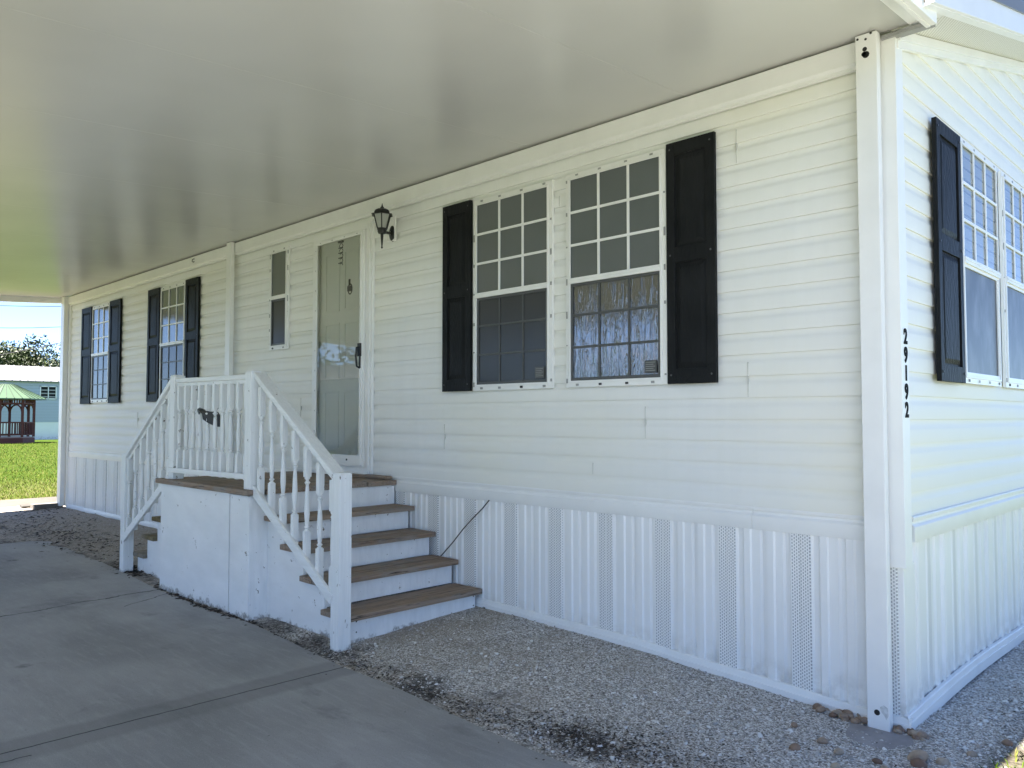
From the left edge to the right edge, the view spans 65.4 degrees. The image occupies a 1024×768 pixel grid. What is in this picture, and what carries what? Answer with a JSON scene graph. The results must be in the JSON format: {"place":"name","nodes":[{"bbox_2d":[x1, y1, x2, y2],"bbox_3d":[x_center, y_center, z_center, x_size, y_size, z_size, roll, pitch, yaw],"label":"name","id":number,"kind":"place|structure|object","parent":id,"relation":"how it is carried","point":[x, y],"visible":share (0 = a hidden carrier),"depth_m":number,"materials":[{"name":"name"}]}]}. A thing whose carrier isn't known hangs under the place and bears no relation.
{"place":"outdoors","nodes":[
{"label":"outdoors","id":0,"kind":"place"},
{"bbox_2d":[0,497,56,507],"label":"path","id":1,"kind":"structure","parent":0,"point":[11,503],"depth_m":13.57,"materials":[{"name":"white concrete"}]},
{"bbox_2d":[0,439,57,499],"bbox_3d":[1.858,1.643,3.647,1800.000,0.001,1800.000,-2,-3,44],"label":"ground","id":2,"kind":"structure","parent":0,"point":[29,457],"depth_m":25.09,"materials":[{"name":"green plant"}]},
{"bbox_2d":[0,342,37,365],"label":"oak tree","id":3,"kind":"object","parent":2,"relation":"on","point":[10,359],"visible":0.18,"depth_m":78.22,"materials":[{"name":"green plant"}]},
{"bbox_2d":[0,384,46,443],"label":"gazebo","id":4,"kind":"object","parent":2,"relation":"on","point":[9,393],"visible":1,"depth_m":45.13,"materials":[{"name":"green metal"}]},
{"bbox_2d":[0,333,59,366],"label":"oak tree","id":5,"kind":"object","parent":2,"relation":"on","point":[39,359],"visible":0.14,"depth_m":84.00,"materials":[{"name":"green plant"}]},
{"bbox_2d":[4,341,59,360],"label":"oak tree","id":6,"kind":"object","parent":2,"relation":"on","point":[47,350],"visible":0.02,"depth_m":92.48,"materials":[{"name":"green plant"}]},
{"bbox_2d":[0,506,1023,767],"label":"gravel bed","id":7,"kind":"object","parent":2,"relation":"on","point":[522,692],"visible":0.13,"depth_m":4.07,"materials":[{"name":"grey gravel"}]},
{"bbox_2d":[20,502,41,508],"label":"broken slab","id":8,"kind":"structure","parent":7,"relation":"on","point":[25,505],"depth_m":12.12,"materials":[{"name":"white concrete"}]},
{"bbox_2d":[30,502,62,509],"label":"footing block","id":9,"kind":"structure","parent":7,"relation":"on","point":[36,506],"depth_m":11.98,"materials":[{"name":"concrete"}]},
{"bbox_2d":[119,371,481,651],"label":"porch steps","id":10,"kind":"structure","parent":7,"relation":"on","point":[304,549],"depth_m":5.63,"materials":[{"name":"white wood"}]},
{"bbox_2d":[197,408,219,426],"bbox_3d":[-2.324,0.254,6.098,0.267,0.148,0.032,-1,-3,29],"label":"ornament","id":11,"kind":"object","parent":10,"relation":"hanging from","point":[209,416],"visible":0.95,"depth_m":6.08,"materials":[{"name":"black metal"}]},
{"bbox_2d":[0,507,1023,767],"bbox_3d":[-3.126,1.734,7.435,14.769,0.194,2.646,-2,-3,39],"label":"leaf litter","id":12,"kind":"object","parent":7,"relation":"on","point":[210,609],"visible":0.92,"depth_m":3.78,"materials":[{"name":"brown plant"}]},
{"bbox_2d":[324,607,1023,767],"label":"loose shells","id":13,"kind":"object","parent":7,"relation":"on","point":[760,735],"visible":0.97,"depth_m":3.80},
{"bbox_2d":[791,722,797,727],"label":"river stone","id":14,"kind":"object","parent":7,"relation":"on","point":[794,724],"visible":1,"depth_m":3.67,"materials":[{"name":"grey stone"}]},
{"bbox_2d":[789,743,800,750],"bbox_3d":[1.211,1.559,3.418,0.047,0.035,0.045,1,-3,-19],"label":"river stone","id":15,"kind":"object","parent":7,"relation":"on","point":[794,746],"visible":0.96,"depth_m":3.41,"materials":[{"name":"stone"}]},
{"bbox_2d":[815,706,825,712],"bbox_3d":[1.498,1.580,3.874,0.051,0.033,0.039,-2,-7,-24],"label":"river stone","id":16,"kind":"object","parent":7,"relation":"on","point":[820,709],"visible":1,"depth_m":3.86,"materials":[{"name":"stone"}]},
{"bbox_2d":[817,737,827,743],"bbox_3d":[1.364,1.568,3.504,0.049,0.029,0.035,-1,-3,32],"label":"river stone","id":17,"kind":"object","parent":7,"relation":"on","point":[821,740],"visible":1,"depth_m":3.49,"materials":[{"name":"stone"}]},
{"bbox_2d":[828,712,837,717],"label":"river stone","id":18,"kind":"object","parent":7,"relation":"on","point":[832,714],"visible":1,"depth_m":3.81,"materials":[{"name":"brown stone"}]},
{"bbox_2d":[830,762,840,767],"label":"river stone","id":19,"kind":"object","parent":7,"relation":"on","point":[835,765],"visible":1,"depth_m":3.22,"materials":[{"name":"white stone"}]},
{"bbox_2d":[831,710,841,715],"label":"river stone","id":20,"kind":"object","parent":7,"relation":"on","point":[837,711],"visible":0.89,"depth_m":3.82,"materials":[{"name":"brown stone"}]},
{"bbox_2d":[834,748,844,754],"bbox_3d":[1.386,1.561,3.384,0.042,0.031,0.042,-2,-3,39],"label":"river stone","id":21,"kind":"object","parent":7,"relation":"on","point":[838,751],"visible":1,"depth_m":3.37,"materials":[{"name":"white stone"}]},
{"bbox_2d":[850,717,859,723],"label":"river stone","id":22,"kind":"object","parent":7,"relation":"on","point":[854,720],"visible":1,"depth_m":3.75,"materials":[{"name":"brown stone"}]},
{"bbox_2d":[860,717,867,723],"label":"river stone","id":23,"kind":"object","parent":7,"relation":"on","point":[864,720],"visible":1,"depth_m":3.72,"materials":[{"name":"brown stone"}]},
{"bbox_2d":[872,758,882,764],"bbox_3d":[1.508,1.559,3.293,0.042,0.028,0.034,3,-21,34],"label":"river stone","id":24,"kind":"object","parent":7,"relation":"on","point":[877,761],"visible":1,"depth_m":3.28,"materials":[{"name":"brown stone"}]},
{"bbox_2d":[846,722,913,748],"bbox_3d":[1.631,1.607,3.537,0.282,0.043,0.426,-1,-3,21],"label":"paver","id":25,"kind":"object","parent":7,"relation":"on","point":[893,739],"visible":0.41,"depth_m":3.58,"materials":[{"name":"concrete"}]},
{"bbox_2d":[894,725,902,730],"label":"river stone","id":26,"kind":"object","parent":7,"relation":"on","point":[899,727],"visible":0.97,"depth_m":3.65,"materials":[{"name":"brown stone"}]},
{"bbox_2d":[910,730,917,735],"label":"river stone","id":27,"kind":"object","parent":7,"relation":"on","point":[913,732],"visible":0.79,"depth_m":3.60,"materials":[{"name":"brown stone"}]},
{"bbox_2d":[907,749,928,760],"bbox_3d":[1.698,1.563,3.341,0.092,0.049,0.075,-23,-10,17],"label":"river stone","id":28,"kind":"object","parent":7,"relation":"on","point":[922,754],"visible":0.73,"depth_m":3.32,"materials":[{"name":"beige stone"}]},
{"bbox_2d":[910,757,927,767],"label":"river stone","id":29,"kind":"object","parent":7,"relation":"on","point":[917,762],"visible":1,"depth_m":3.26,"materials":[{"name":"brown stone"}]},
{"bbox_2d":[916,731,926,737],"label":"river stone","id":30,"kind":"object","parent":7,"relation":"on","point":[920,734],"visible":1,"depth_m":3.57,"materials":[{"name":"stone"}]},
{"bbox_2d":[936,757,949,765],"bbox_3d":[1.783,1.566,3.302,0.055,0.033,0.044,5,20,4],"label":"river stone","id":31,"kind":"object","parent":7,"relation":"on","point":[941,761],"visible":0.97,"depth_m":3.29,"materials":[{"name":"white stone"}]},
{"bbox_2d":[966,751,976,756],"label":"river stone","id":32,"kind":"object","parent":7,"relation":"on","point":[971,753],"visible":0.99,"depth_m":3.38,"materials":[{"name":"grey stone"}]},
{"bbox_2d":[1001,739,1012,746],"bbox_3d":[2.177,1.580,3.506,0.042,0.033,0.045,-6,-5,-22],"label":"river stone","id":33,"kind":"object","parent":7,"relation":"on","point":[1007,742],"visible":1,"depth_m":3.49,"materials":[{"name":"stone"}]},
{"label":"river stone","id":34,"kind":"object","parent":7,"relation":"on","visible":0},
{"bbox_2d":[813,703,821,708],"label":"river stone","id":35,"kind":"object","parent":34,"relation":"on","point":[815,705],"visible":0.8,"depth_m":3.90,"materials":[{"name":"stone"}]},
{"bbox_2d":[64,0,1023,730],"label":"mobile home","id":36,"kind":"object","parent":2,"relation":"on","point":[618,386],"visible":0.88,"depth_m":4.71,"materials":[{"name":"plastic"}]},
{"bbox_2d":[90,303,109,402],"bbox_3d":[-5.771,-0.427,11.185,0.720,1.370,0.038,-2,-3,44],"label":"window","id":37,"kind":"structure","parent":36,"relation":"in","point":[100,314],"depth_m":11.20,"materials":[{"name":"grey glass"}]},
{"bbox_2d":[159,282,184,396],"bbox_3d":[-4.039,-0.497,9.485,0.735,1.370,0.038,-2,-3,44],"label":"window","id":38,"kind":"structure","parent":36,"relation":"in","point":[172,306],"depth_m":9.51,"materials":[{"name":"grey glass"}]},
{"bbox_2d":[269,246,290,350],"bbox_3d":[-2.268,-0.829,7.758,0.360,0.990,0.038,-2,-3,44],"label":"window","id":39,"kind":"structure","parent":36,"relation":"in","point":[279,300],"depth_m":7.75,"materials":[{"name":"grey glass"}]},
{"bbox_2d":[312,219,374,473],"bbox_3d":[-1.515,-0.293,6.952,0.922,2.157,0.104,-2,-3,44],"label":"front door","id":40,"kind":"structure","parent":36,"relation":"in","point":[343,258],"depth_m":6.94,"materials":[{"name":"white metal"}]},
{"bbox_2d":[371,204,396,248],"bbox_3d":[-1.000,-1.249,6.383,0.184,0.362,0.304,-1,-3,24],"label":"wall lantern","id":41,"kind":"object","parent":36,"relation":"attached to","point":[385,221],"depth_m":6.30,"materials":[{"name":"black metal"}]},
{"bbox_2d":[440,500,489,555],"bbox_3d":[-0.345,1.047,5.765,0.482,0.448,0.014,-2,-3,40],"label":"cable","id":42,"kind":"object","parent":36,"relation":"hanging from","point":[463,528],"visible":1,"depth_m":5.78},
{"bbox_2d":[473,179,553,390],"bbox_3d":[-0.008,-0.654,5.529,0.767,1.385,0.038,-2,-3,44],"label":"window","id":43,"kind":"structure","parent":36,"relation":"in","point":[513,231],"depth_m":5.51,"materials":[{"name":"grey glass"}]},
{"bbox_2d":[566,148,667,387],"bbox_3d":[0.624,-0.679,4.909,0.768,1.385,0.038,-2,-3,44],"label":"window","id":44,"kind":"structure","parent":36,"relation":"in","point":[616,239],"depth_m":4.89,"materials":[{"name":"grey glass"}]},
{"bbox_2d":[960,137,1001,386],"bbox_3d":[2.752,-0.683,4.681,0.038,1.377,0.790,-2,-3,44],"label":"window","id":45,"kind":"structure","parent":36,"relation":"in","point":[981,273],"depth_m":4.69,"materials":[{"name":"grey glass"}]},
{"bbox_2d":[998,171,1023,388],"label":"window","id":46,"kind":"structure","parent":36,"relation":"in","point":[1010,195],"depth_m":5.20,"materials":[{"name":"grey glass"}]},
{"bbox_2d":[978,743,1023,767],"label":"grass","id":47,"kind":"structure","parent":2,"relation":"on","point":[1015,755],"depth_m":3.31,"materials":[{"name":"green plant"}]},
{"bbox_2d":[0,365,59,439],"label":"neighbor house","id":48,"kind":"structure","parent":0,"point":[42,381],"depth_m":52.98,"materials":[{"name":"blue"}]},
{"bbox_2d":[40,386,56,398],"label":"window","id":49,"kind":"structure","parent":48,"relation":"in","point":[49,392],"depth_m":53.14,"materials":[{"name":"white metal"}]},
{"bbox_2d":[0,342,59,354],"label":"overhead cable","id":50,"kind":"object","parent":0,"point":[29,349],"visible":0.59,"depth_m":57.84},
{"bbox_2d":[0,305,60,306],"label":"overhead cable","id":51,"kind":"object","parent":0,"point":[35,306],"visible":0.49,"depth_m":25.92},
{"bbox_2d":[0,541,576,767],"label":"driveway","id":52,"kind":"structure","parent":0,"point":[102,665],"depth_m":3.99,"materials":[{"name":"concrete"}]},
{"bbox_2d":[0,0,942,731],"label":"carport","id":53,"kind":"object","parent":52,"relation":"on","point":[142,142],"visible":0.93,"depth_m":4.27,"materials":[{"name":"metal"}]},
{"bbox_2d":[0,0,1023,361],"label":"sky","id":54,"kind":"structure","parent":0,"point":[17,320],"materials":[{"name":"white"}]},
{"label":"river stone","id":55,"kind":"object","parent":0,"visible":0},
{"bbox_2d":[839,713,847,718],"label":"river stone","id":56,"kind":"object","parent":55,"relation":"on","point":[843,715],"visible":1,"depth_m":3.78,"materials":[{"name":"brown stone"}]},
{"label":"river stone","id":57,"kind":"object","parent":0,"visible":0},
{"label":"river stone","id":58,"kind":"object","parent":57,"relation":"on","visible":0},
{"bbox_2d":[843,709,852,714],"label":"river stone","id":59,"kind":"object","parent":58,"relation":"on","point":[846,711],"visible":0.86,"depth_m":3.82,"materials":[{"name":"brown stone"}]}
]}

